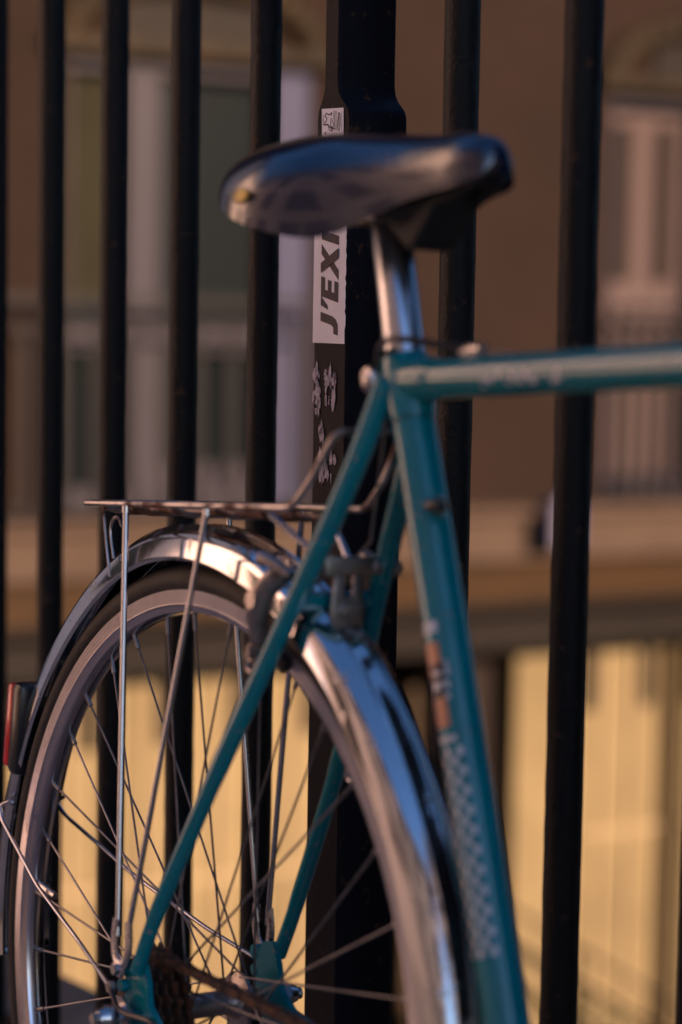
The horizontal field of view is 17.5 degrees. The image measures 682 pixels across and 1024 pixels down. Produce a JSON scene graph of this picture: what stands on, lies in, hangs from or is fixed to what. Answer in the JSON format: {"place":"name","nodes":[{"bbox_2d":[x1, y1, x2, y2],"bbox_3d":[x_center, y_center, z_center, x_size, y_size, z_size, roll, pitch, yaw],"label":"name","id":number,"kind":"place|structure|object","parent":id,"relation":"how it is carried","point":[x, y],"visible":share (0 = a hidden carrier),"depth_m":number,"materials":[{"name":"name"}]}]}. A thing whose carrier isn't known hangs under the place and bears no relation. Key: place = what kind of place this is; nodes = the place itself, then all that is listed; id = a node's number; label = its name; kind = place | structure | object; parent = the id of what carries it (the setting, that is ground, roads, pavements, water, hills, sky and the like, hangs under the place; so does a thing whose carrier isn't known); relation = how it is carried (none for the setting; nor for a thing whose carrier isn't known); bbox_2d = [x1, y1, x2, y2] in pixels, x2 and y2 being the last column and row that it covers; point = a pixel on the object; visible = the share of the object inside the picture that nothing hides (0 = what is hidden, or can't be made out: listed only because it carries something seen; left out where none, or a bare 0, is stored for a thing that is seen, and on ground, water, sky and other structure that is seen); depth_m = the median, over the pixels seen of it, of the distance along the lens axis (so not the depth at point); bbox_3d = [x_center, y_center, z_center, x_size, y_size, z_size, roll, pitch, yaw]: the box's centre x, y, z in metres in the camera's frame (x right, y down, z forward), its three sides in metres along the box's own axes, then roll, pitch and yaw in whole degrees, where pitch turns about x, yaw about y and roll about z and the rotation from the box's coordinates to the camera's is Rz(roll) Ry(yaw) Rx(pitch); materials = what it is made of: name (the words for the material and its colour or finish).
{"place":"outdoors","nodes":[
{"label":"outdoors","id":0,"kind":"place"},
{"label":"lower street","id":1,"kind":"structure","parent":0,"visible":0},
{"bbox_2d":[6,954,94,1023],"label":"retaining wall","id":2,"kind":"structure","parent":1,"relation":"on","point":[72,991],"depth_m":2.82,"materials":[{"name":"stone"}]},
{"bbox_2d":[0,0,681,1023],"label":"iron fence","id":3,"kind":"object","parent":2,"relation":"on","point":[360,74],"visible":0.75,"depth_m":1.89,"materials":[{"name":"metal"}]},
{"bbox_2d":[6,0,681,1023],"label":"apartment building","id":4,"kind":"structure","parent":1,"relation":"on","point":[630,838],"depth_m":11.17,"materials":[{"name":"brown brick"}]},
{"bbox_2d":[66,52,310,514],"bbox_3d":[-0.764,-1.076,10.668,1.267,2.140,0.180,-2,6,-28],"label":"window frame","id":5,"kind":"structure","parent":4,"relation":"in","point":[225,87],"depth_m":10.61,"materials":[{"name":"grey paint"}]},
{"bbox_2d":[542,495,552,547],"bbox_3d":[1.120,0.043,11.232,0.170,0.270,0.110,-2,6,-28],"label":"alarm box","id":6,"kind":"object","parent":4,"relation":"attached to","point":[547,523],"visible":0.18,"depth_m":11.20,"materials":[{"name":"white"}]},
{"bbox_2d":[600,91,681,497],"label":"window frame","id":7,"kind":"structure","parent":4,"relation":"in","point":[644,255],"depth_m":11.93,"materials":[{"name":"grey paint"}]},
{"bbox_2d":[513,908,674,1023],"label":"stair handrail","id":8,"kind":"object","parent":1,"relation":"on","point":[596,992],"visible":0.38,"depth_m":11.43,"materials":[{"name":"brown metal"}]},
{"bbox_2d":[579,994,631,1023],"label":"shrub","id":9,"kind":"object","parent":1,"relation":"on","point":[611,1020],"visible":0.62,"depth_m":11.71,"materials":[{"name":"yellow plant"}]},
{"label":"pavement","id":10,"kind":"structure","parent":0,"visible":0},
{"bbox_2d":[0,132,681,1023],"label":"bicycle","id":11,"kind":"object","parent":10,"relation":"on","point":[316,638],"visible":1,"depth_m":1.48,"materials":[{"name":"metal"}]}
]}

